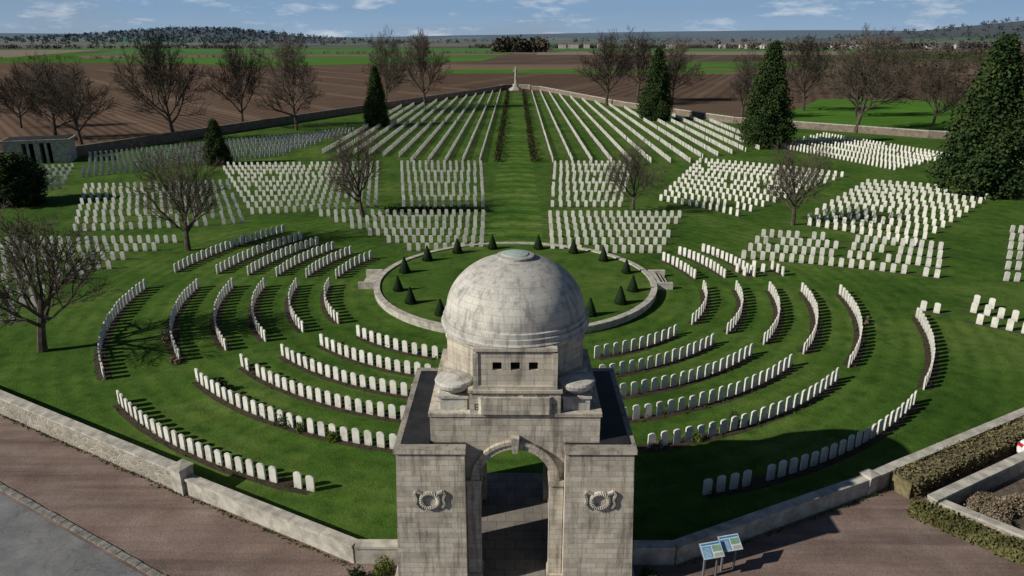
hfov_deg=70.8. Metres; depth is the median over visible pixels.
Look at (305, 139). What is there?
headstone rows
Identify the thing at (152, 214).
planting strip
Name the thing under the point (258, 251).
headstone row
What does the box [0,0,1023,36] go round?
sky
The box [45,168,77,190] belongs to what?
planting strip
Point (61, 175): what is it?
headstone rows
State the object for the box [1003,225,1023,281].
headstone rows
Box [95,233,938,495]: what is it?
border plants
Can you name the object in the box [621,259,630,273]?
topiary cone
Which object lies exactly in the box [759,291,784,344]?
flower bed
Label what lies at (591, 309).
topiary cone
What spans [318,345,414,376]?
flower bed
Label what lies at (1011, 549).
clipped hedge
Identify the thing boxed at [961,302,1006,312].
planting strip
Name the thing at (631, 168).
bare tree
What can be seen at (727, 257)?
headstone row
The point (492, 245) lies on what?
topiary cone
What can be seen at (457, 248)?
topiary cone
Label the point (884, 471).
boundary wall
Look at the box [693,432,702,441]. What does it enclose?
shrub
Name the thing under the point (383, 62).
bare tree
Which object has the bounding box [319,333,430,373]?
headstone row
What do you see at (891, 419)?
headstone row
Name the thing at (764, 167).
headstone rows
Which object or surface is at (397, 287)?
topiary cone
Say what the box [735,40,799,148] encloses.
yew tree
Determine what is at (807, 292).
headstone row
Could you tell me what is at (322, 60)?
crop field
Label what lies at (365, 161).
bare tree
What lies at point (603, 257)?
topiary cone
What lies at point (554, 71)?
crop field
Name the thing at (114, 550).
kerb
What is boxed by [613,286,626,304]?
topiary cone
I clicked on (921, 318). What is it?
headstone row
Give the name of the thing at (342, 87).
ploughed field
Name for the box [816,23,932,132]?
bare tree
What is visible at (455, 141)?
headstone row
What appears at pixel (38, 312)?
bare tree
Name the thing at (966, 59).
crop field
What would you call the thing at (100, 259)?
planting strip
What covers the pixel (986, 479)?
car park wall
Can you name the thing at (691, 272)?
headstone row
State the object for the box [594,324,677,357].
headstone row
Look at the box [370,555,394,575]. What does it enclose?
shrub
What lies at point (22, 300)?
headstone rows
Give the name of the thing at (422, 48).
bare tree
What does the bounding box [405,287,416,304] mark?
topiary cone
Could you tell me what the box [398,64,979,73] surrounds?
ploughed field
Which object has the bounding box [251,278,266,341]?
headstone row
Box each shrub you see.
[158,328,175,342]
[169,357,180,364]
[214,377,229,391]
[276,411,288,427]
[294,422,305,433]
[325,430,338,442]
[346,564,365,575]
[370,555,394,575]
[639,565,659,575]
[651,439,663,450]
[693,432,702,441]
[727,409,740,427]
[862,315,869,322]
[963,491,1023,520]
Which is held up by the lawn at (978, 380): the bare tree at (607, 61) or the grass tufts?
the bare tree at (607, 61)
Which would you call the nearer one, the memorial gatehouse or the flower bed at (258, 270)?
the memorial gatehouse
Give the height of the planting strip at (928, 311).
0.001 m
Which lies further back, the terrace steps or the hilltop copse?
the hilltop copse
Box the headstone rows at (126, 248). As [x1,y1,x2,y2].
[0,235,176,282]
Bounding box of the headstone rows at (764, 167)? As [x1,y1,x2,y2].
[659,158,843,215]
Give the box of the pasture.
[786,99,1023,130]
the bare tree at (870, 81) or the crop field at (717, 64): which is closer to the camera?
the bare tree at (870, 81)
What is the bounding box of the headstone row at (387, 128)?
[353,102,423,152]
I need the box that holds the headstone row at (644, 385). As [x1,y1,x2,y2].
[620,343,753,396]
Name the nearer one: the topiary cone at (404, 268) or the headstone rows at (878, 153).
the topiary cone at (404, 268)
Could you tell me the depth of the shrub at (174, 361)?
35.08 m
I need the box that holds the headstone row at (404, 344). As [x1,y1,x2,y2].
[356,325,437,357]
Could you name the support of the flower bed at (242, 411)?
on the lawn at (978, 380)
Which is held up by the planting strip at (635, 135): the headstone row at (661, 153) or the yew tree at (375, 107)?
the headstone row at (661, 153)
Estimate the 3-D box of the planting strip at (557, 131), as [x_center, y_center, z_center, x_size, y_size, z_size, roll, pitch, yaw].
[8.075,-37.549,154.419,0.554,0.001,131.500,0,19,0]
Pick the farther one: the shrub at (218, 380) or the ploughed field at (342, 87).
the ploughed field at (342, 87)
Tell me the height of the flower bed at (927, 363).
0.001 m
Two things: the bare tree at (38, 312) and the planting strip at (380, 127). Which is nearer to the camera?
the bare tree at (38, 312)
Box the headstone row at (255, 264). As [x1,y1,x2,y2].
[247,237,318,275]
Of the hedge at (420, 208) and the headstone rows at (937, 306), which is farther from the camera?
the hedge at (420, 208)
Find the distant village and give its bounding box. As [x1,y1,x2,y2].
[558,42,1021,48]
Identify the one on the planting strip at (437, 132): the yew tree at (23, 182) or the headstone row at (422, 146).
the headstone row at (422, 146)
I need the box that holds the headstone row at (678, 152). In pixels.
[609,103,690,162]
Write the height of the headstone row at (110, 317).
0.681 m
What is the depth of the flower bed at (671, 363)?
35.03 m
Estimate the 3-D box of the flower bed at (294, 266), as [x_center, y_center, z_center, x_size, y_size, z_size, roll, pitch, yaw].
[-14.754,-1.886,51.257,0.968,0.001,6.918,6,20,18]
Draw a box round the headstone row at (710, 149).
[656,118,717,155]
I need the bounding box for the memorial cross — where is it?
[509,67,522,90]
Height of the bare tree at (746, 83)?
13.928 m
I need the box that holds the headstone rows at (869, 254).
[741,229,943,277]
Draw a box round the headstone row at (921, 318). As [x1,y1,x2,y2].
[915,307,934,389]
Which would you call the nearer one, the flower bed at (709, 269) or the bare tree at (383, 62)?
the flower bed at (709, 269)
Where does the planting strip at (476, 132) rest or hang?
on the lawn at (978, 380)
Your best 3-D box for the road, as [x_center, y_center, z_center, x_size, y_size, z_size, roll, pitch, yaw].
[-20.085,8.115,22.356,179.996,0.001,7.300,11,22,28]
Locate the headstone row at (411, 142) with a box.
[399,96,457,156]
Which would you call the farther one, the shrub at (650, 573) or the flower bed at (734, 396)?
the flower bed at (734, 396)
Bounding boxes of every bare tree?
[0,61,40,127]
[0,198,124,352]
[11,54,102,134]
[16,51,119,144]
[108,30,216,131]
[115,140,228,250]
[202,32,269,121]
[248,30,325,129]
[321,124,385,216]
[361,26,406,105]
[397,26,453,108]
[572,27,643,104]
[602,132,669,213]
[619,29,671,100]
[657,33,704,100]
[725,47,762,116]
[758,140,837,225]
[782,32,838,110]
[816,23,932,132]
[822,42,894,115]
[909,54,970,124]
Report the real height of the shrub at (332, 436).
0.489 m
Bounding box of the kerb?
[0,483,166,575]
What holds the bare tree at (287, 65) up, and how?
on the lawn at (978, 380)
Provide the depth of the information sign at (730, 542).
21.23 m
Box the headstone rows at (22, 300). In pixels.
[0,284,54,322]
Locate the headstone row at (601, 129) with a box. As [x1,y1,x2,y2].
[570,95,630,157]
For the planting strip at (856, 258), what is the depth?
51.96 m
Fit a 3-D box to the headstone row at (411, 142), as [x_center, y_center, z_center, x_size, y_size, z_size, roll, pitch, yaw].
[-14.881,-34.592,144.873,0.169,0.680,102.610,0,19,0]
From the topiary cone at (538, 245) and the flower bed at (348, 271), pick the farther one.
the topiary cone at (538, 245)
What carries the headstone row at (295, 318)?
on the flower bed at (289, 318)
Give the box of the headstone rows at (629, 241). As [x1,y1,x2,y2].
[548,210,680,252]
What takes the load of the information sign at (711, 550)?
on the gravel forecourt
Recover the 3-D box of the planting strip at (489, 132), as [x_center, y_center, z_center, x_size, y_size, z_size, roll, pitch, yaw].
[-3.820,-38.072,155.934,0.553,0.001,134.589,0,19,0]
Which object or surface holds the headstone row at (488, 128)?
on the planting strip at (489, 132)
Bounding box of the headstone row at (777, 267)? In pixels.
[771,260,784,275]
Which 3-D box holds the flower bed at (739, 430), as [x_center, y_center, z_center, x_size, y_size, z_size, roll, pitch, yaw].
[10.177,5.374,30.255,11.949,0.001,1.469,-11,22,-28]
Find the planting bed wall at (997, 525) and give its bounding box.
[938,499,1023,542]
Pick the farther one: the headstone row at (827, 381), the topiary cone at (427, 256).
the topiary cone at (427, 256)
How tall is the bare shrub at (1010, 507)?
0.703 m
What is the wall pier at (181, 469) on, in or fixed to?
on the lawn at (978, 380)
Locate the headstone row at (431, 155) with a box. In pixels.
[428,94,475,162]
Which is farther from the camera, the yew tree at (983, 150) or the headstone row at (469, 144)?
the headstone row at (469, 144)
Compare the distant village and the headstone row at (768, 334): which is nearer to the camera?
the headstone row at (768, 334)
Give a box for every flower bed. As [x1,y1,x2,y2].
[93,288,149,379]
[112,404,315,494]
[166,288,201,359]
[172,232,284,271]
[192,382,392,452]
[209,288,236,350]
[215,239,301,273]
[238,364,401,422]
[245,244,318,274]
[247,287,270,341]
[273,249,333,275]
[277,355,409,398]
[284,287,307,332]
[303,254,353,276]
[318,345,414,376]
[320,287,342,323]
[332,259,373,277]
[354,335,432,359]
[598,334,679,359]
[615,344,715,377]
[622,354,755,399]
[628,366,795,422]
[636,379,842,452]
[661,260,696,278]
[678,254,726,277]
[687,289,710,324]
[701,251,756,276]
[702,401,920,498]
[723,290,746,333]
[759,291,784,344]
[768,269,785,275]
[798,292,821,354]
[835,294,866,367]
[912,317,939,389]
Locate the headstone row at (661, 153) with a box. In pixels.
[595,101,670,162]
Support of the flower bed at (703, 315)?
on the lawn at (978, 380)
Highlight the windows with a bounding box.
[493,362,537,367]
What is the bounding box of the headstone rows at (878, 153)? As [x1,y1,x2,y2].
[778,132,941,169]
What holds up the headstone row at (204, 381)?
on the flower bed at (242, 411)
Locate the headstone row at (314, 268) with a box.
[305,246,352,277]
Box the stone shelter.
[0,135,77,163]
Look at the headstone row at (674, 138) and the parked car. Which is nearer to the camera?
the parked car
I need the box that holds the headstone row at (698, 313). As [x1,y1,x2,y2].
[691,280,707,324]
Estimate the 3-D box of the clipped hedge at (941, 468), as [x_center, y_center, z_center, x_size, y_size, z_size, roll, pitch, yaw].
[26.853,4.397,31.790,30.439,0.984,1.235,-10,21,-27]
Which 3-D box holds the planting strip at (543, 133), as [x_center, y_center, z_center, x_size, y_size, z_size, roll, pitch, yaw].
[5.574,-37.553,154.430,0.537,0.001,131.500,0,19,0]
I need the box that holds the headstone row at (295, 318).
[288,277,303,332]
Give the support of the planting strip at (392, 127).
on the lawn at (978, 380)
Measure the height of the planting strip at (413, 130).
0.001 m
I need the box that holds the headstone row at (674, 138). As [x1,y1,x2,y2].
[624,106,702,158]
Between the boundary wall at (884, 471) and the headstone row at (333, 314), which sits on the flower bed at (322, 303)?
the headstone row at (333, 314)
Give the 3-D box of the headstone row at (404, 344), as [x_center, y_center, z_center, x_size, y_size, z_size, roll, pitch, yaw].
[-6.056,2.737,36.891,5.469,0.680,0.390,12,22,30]
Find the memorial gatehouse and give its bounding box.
[393,249,637,575]
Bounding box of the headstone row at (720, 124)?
[709,119,772,147]
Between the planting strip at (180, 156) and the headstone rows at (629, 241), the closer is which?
the headstone rows at (629, 241)
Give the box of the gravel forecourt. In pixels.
[0,414,1023,575]
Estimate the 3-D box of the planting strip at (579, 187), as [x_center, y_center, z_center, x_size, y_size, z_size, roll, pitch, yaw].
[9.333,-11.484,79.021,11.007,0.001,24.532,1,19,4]
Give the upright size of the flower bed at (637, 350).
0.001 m
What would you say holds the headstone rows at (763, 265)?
on the planting strip at (747, 276)
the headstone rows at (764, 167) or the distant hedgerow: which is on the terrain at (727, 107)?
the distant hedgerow
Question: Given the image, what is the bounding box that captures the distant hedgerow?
[0,46,1023,94]
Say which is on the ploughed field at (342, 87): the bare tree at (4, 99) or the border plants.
the bare tree at (4, 99)
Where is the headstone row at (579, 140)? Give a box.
[549,91,591,160]
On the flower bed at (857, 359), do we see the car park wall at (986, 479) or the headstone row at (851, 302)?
the headstone row at (851, 302)
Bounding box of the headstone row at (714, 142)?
[668,117,731,153]
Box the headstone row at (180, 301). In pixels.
[169,278,198,360]
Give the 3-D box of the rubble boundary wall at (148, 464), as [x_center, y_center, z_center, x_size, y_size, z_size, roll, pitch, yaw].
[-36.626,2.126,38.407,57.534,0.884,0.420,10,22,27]
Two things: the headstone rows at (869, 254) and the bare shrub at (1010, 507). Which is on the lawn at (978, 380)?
the headstone rows at (869, 254)
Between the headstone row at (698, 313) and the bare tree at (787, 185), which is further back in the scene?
the bare tree at (787, 185)
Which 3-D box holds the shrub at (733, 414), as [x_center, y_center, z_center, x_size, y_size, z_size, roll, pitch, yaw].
[9.044,5.353,29.384,0.625,0.708,0.802,16,25,38]
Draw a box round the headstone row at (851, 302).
[839,284,862,367]
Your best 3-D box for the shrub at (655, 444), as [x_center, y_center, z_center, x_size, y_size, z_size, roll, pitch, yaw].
[5.610,6.008,27.818,0.528,0.509,0.462,0,19,0]
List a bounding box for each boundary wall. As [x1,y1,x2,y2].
[0,390,175,488]
[183,474,397,563]
[632,475,869,564]
[873,407,1023,490]
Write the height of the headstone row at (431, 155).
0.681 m
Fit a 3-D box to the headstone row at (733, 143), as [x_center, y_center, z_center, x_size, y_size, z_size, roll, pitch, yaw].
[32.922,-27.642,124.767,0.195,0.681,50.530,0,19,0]
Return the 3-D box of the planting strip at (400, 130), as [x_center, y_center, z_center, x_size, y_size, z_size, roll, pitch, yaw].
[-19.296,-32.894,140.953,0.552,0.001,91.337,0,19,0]
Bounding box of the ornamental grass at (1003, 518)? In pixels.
[984,509,1012,525]
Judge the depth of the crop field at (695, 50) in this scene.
980.31 m
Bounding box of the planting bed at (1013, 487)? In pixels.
[958,478,1023,530]
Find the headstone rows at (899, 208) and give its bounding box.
[807,179,988,245]
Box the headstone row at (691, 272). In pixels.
[662,252,696,278]
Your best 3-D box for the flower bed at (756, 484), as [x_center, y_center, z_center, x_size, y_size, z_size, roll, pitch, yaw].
[12.352,6.215,27.821,12.719,0.001,1.476,-11,22,-30]
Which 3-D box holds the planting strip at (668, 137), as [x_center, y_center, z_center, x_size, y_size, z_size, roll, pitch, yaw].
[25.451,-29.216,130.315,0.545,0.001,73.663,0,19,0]
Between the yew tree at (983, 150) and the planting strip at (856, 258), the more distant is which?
the yew tree at (983, 150)
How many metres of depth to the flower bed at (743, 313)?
42.00 m
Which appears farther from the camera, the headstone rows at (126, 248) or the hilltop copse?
the hilltop copse
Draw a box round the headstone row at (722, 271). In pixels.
[678,246,725,277]
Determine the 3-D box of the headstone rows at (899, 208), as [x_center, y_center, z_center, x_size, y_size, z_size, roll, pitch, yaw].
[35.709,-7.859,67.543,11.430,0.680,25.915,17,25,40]
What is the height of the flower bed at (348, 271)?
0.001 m
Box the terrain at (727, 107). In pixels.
[0,21,1023,116]
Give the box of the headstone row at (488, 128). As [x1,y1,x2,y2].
[479,89,500,160]
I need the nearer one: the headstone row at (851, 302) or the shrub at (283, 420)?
the shrub at (283, 420)
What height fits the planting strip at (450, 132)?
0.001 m
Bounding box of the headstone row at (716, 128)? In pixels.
[690,115,759,149]
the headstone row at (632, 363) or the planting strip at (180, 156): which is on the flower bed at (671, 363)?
the headstone row at (632, 363)
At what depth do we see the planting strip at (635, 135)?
116.99 m
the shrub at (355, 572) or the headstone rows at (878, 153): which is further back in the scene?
the headstone rows at (878, 153)
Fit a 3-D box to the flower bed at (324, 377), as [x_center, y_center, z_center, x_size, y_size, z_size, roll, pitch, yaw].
[-8.015,4.182,33.704,8.577,0.001,1.170,11,22,30]
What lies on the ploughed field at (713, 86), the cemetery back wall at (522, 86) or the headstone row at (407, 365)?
the cemetery back wall at (522, 86)
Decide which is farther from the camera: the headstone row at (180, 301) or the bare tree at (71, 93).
the bare tree at (71, 93)
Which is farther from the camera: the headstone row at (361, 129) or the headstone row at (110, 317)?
the headstone row at (361, 129)
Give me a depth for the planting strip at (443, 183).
76.80 m
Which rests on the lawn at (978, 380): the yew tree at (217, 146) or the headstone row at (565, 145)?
the yew tree at (217, 146)
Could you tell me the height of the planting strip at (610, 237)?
0.001 m
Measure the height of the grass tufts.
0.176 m
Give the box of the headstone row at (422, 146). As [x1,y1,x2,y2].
[410,95,466,161]
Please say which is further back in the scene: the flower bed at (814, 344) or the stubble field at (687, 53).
the stubble field at (687, 53)
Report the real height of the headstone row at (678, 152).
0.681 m
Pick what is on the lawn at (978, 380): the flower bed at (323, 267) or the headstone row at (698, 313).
the flower bed at (323, 267)
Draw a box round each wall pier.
[167,459,193,495]
[859,468,880,495]
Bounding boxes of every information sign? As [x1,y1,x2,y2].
[699,540,724,575]
[717,533,742,570]
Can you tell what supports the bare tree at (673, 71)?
on the terrain at (727, 107)
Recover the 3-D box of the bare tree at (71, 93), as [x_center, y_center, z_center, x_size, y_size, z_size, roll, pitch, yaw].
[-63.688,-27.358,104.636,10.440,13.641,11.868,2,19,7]
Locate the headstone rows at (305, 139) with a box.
[81,127,353,176]
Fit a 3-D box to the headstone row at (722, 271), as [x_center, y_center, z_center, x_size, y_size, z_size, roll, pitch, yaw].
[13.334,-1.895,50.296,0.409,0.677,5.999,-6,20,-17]
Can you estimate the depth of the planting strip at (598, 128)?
125.35 m
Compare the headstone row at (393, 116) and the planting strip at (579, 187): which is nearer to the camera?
the planting strip at (579, 187)
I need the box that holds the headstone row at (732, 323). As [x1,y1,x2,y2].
[726,280,742,333]
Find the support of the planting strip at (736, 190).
on the lawn at (978, 380)
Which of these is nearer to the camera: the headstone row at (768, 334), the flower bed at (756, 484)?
the flower bed at (756, 484)
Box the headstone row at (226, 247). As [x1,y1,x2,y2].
[173,225,284,272]
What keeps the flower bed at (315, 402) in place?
on the lawn at (978, 380)
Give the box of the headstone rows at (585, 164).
[551,160,628,206]
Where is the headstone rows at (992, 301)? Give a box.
[973,295,995,308]
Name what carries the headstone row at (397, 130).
on the planting strip at (400, 130)
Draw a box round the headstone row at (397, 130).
[368,99,436,153]
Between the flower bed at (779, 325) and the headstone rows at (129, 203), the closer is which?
the flower bed at (779, 325)
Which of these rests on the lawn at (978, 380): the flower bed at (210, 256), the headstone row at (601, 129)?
the flower bed at (210, 256)
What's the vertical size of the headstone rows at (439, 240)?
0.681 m
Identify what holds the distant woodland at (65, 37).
on the terrain at (727, 107)
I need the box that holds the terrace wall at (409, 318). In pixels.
[374,242,656,333]
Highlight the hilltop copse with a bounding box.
[491,35,549,51]
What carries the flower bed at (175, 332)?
on the lawn at (978, 380)
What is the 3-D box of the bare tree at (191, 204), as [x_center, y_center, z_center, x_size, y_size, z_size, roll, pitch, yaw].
[-24.277,-6.729,52.731,7.178,8.464,7.085,18,26,41]
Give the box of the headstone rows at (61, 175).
[35,163,73,190]
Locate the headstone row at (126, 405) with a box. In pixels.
[116,390,315,491]
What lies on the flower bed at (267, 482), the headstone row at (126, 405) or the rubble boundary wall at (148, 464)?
the headstone row at (126, 405)
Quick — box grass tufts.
[0,414,887,566]
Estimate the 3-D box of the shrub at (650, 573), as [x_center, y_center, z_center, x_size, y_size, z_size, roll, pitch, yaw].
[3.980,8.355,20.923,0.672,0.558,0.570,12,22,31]
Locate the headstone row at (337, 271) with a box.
[335,250,372,278]
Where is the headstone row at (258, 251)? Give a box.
[215,231,302,273]
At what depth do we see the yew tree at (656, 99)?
137.60 m
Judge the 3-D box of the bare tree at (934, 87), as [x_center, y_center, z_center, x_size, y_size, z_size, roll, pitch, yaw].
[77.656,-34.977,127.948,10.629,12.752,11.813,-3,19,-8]
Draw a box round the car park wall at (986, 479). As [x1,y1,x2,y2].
[927,451,1023,505]
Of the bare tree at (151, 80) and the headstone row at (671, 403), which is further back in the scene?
the bare tree at (151, 80)
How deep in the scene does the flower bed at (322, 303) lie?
43.12 m
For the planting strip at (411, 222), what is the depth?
60.18 m
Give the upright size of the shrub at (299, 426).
0.547 m
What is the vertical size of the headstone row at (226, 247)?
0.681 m
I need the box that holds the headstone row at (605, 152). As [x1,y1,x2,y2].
[559,93,611,162]
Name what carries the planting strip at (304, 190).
on the lawn at (978, 380)
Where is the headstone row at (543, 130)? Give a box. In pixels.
[532,92,552,161]
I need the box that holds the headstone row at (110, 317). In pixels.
[97,279,146,379]
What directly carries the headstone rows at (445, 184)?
on the lawn at (978, 380)
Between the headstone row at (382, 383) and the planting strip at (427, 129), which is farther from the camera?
the planting strip at (427, 129)
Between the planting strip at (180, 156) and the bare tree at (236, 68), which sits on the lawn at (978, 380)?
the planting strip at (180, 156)
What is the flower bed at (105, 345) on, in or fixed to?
on the lawn at (978, 380)
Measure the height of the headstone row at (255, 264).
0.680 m
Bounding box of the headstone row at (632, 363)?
[599,333,714,374]
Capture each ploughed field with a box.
[0,66,471,151]
[78,53,511,58]
[391,73,979,102]
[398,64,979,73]
[471,55,978,63]
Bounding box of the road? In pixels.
[0,494,143,575]
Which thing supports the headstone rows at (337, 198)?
on the lawn at (978, 380)
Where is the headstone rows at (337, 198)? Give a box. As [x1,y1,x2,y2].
[223,161,378,213]
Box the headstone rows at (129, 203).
[73,179,243,230]
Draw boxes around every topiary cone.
[393,276,403,291]
[399,257,409,273]
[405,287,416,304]
[422,245,432,261]
[434,299,444,316]
[452,238,462,253]
[487,235,497,249]
[533,235,542,249]
[568,239,578,253]
[586,298,596,316]
[598,247,608,261]
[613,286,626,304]
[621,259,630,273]
[626,275,638,291]
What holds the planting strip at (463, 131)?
on the lawn at (978, 380)
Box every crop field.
[86,48,513,54]
[102,55,501,66]
[434,69,757,72]
[553,49,896,50]
[666,62,831,68]
[813,58,986,61]
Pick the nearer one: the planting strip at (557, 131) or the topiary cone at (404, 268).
the topiary cone at (404, 268)
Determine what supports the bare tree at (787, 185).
on the lawn at (978, 380)
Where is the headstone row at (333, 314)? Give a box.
[324,277,339,323]
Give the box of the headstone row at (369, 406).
[239,354,405,419]
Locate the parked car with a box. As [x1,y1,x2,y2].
[1017,439,1023,452]
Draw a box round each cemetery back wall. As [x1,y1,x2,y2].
[0,85,499,155]
[500,84,532,89]
[531,86,950,138]
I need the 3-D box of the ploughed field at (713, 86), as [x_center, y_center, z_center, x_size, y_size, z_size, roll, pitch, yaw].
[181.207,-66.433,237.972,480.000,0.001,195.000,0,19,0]
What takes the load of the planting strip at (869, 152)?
on the lawn at (978, 380)
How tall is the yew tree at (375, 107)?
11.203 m
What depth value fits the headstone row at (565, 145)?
122.09 m
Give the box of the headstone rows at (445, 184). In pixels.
[400,160,484,206]
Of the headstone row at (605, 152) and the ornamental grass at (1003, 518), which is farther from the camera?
the headstone row at (605, 152)
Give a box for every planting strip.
[0,242,183,282]
[0,292,66,323]
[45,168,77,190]
[67,184,250,231]
[78,133,346,177]
[219,165,383,214]
[314,216,490,250]
[321,107,401,153]
[344,105,413,149]
[353,105,422,154]
[367,101,437,155]
[385,99,448,155]
[396,165,490,206]
[398,98,457,156]
[410,96,467,161]
[427,95,476,161]
[446,93,485,161]
[464,92,493,162]
[478,92,500,162]
[531,93,553,162]
[540,93,574,162]
[542,217,686,253]
[544,165,631,206]
[549,94,593,162]
[559,96,610,162]
[569,97,629,161]
[581,99,651,162]
[594,102,671,162]
[608,105,690,162]
[623,108,701,157]
[654,162,848,217]
[655,120,715,155]
[668,120,732,153]
[670,115,746,151]
[689,118,759,149]
[728,267,773,278]
[737,236,949,279]
[776,136,943,170]
[795,184,993,246]
[909,307,949,316]
[960,309,1023,334]
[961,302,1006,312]
[994,231,1023,282]
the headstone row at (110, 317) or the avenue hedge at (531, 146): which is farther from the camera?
the avenue hedge at (531, 146)
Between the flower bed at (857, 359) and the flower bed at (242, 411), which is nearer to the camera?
the flower bed at (242, 411)
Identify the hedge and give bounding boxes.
[384,205,490,211]
[493,89,538,161]
[888,416,1023,498]
[906,497,1023,565]
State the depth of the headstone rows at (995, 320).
40.23 m
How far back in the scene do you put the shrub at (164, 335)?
37.74 m
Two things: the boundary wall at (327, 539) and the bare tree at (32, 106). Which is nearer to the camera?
the boundary wall at (327, 539)
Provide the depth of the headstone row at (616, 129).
123.41 m
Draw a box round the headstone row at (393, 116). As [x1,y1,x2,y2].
[337,102,413,153]
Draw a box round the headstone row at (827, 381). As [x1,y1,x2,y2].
[647,367,839,447]
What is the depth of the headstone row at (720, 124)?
128.72 m
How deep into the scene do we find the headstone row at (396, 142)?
122.78 m
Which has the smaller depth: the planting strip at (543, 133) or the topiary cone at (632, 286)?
the topiary cone at (632, 286)
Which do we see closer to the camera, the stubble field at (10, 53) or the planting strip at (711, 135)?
the planting strip at (711, 135)
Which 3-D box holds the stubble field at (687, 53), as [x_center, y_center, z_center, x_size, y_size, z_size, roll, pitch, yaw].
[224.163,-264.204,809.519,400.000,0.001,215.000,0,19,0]
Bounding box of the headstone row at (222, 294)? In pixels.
[213,278,233,350]
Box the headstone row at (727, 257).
[701,243,755,276]
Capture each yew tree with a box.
[0,150,54,207]
[201,118,235,165]
[361,65,390,126]
[635,47,674,120]
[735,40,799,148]
[924,31,1023,199]
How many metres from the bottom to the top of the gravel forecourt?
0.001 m
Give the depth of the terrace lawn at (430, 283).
46.59 m
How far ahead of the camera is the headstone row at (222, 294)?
42.12 m
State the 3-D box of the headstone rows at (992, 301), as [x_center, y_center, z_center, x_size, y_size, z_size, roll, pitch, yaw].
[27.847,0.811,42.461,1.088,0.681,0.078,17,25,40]
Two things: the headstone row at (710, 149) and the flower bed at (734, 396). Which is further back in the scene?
the headstone row at (710, 149)
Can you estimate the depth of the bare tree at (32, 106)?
109.92 m
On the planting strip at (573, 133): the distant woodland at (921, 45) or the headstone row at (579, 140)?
the headstone row at (579, 140)
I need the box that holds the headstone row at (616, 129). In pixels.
[582,98,651,162]
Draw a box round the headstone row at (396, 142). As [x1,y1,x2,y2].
[383,97,447,156]
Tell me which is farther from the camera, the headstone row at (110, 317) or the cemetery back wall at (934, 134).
the cemetery back wall at (934, 134)
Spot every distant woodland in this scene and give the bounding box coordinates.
[0,17,1023,50]
[0,26,397,43]
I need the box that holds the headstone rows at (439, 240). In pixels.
[319,209,484,250]
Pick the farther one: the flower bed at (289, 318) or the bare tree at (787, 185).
the bare tree at (787, 185)
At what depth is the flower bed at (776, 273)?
48.84 m
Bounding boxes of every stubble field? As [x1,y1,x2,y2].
[0,50,94,57]
[536,51,849,54]
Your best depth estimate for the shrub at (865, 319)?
40.15 m
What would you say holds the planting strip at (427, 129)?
on the lawn at (978, 380)
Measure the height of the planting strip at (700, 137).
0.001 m
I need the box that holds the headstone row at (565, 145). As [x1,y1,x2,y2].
[540,90,572,159]
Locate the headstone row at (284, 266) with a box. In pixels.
[275,241,334,276]
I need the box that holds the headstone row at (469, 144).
[462,90,492,160]
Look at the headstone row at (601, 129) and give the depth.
124.51 m
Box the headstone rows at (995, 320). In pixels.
[970,302,1023,333]
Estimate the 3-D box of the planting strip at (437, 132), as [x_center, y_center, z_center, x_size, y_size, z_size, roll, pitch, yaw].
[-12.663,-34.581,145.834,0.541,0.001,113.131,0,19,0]
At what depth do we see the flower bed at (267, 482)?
26.86 m
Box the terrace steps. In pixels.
[358,269,672,289]
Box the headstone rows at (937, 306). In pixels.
[920,300,940,312]
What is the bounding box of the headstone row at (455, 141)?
[445,91,484,162]
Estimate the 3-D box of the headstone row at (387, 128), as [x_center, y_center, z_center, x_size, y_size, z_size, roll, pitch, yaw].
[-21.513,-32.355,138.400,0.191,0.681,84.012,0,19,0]
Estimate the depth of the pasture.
149.63 m
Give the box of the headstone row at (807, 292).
[801,282,817,353]
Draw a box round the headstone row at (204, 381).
[194,368,396,448]
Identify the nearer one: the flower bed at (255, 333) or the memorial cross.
the flower bed at (255, 333)
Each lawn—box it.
[0,92,1023,539]
[380,244,650,322]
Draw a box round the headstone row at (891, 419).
[702,390,917,495]
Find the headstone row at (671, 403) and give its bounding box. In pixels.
[625,354,792,419]
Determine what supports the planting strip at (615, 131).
on the lawn at (978, 380)
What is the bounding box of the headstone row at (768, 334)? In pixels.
[763,281,779,344]
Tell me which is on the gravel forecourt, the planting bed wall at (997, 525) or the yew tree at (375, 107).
the planting bed wall at (997, 525)
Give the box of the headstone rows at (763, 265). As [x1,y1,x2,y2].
[735,260,765,275]
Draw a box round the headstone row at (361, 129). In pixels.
[322,104,401,153]
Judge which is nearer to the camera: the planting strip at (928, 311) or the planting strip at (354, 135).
the planting strip at (928, 311)
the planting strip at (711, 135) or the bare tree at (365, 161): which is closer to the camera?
the bare tree at (365, 161)
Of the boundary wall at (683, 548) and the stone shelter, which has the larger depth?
the stone shelter
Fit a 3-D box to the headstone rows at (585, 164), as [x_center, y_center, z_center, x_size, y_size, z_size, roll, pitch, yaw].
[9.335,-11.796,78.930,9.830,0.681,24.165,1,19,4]
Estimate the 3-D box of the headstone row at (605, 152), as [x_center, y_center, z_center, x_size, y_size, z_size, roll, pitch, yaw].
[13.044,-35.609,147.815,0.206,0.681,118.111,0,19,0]
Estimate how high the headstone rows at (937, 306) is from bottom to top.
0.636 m
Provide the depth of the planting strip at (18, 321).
42.32 m
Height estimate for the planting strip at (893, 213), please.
0.001 m
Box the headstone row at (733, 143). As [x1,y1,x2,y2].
[672,113,745,151]
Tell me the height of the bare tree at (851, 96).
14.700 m
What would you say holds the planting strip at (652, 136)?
on the lawn at (978, 380)
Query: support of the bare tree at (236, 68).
on the terrain at (727, 107)
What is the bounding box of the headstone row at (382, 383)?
[280,344,411,395]

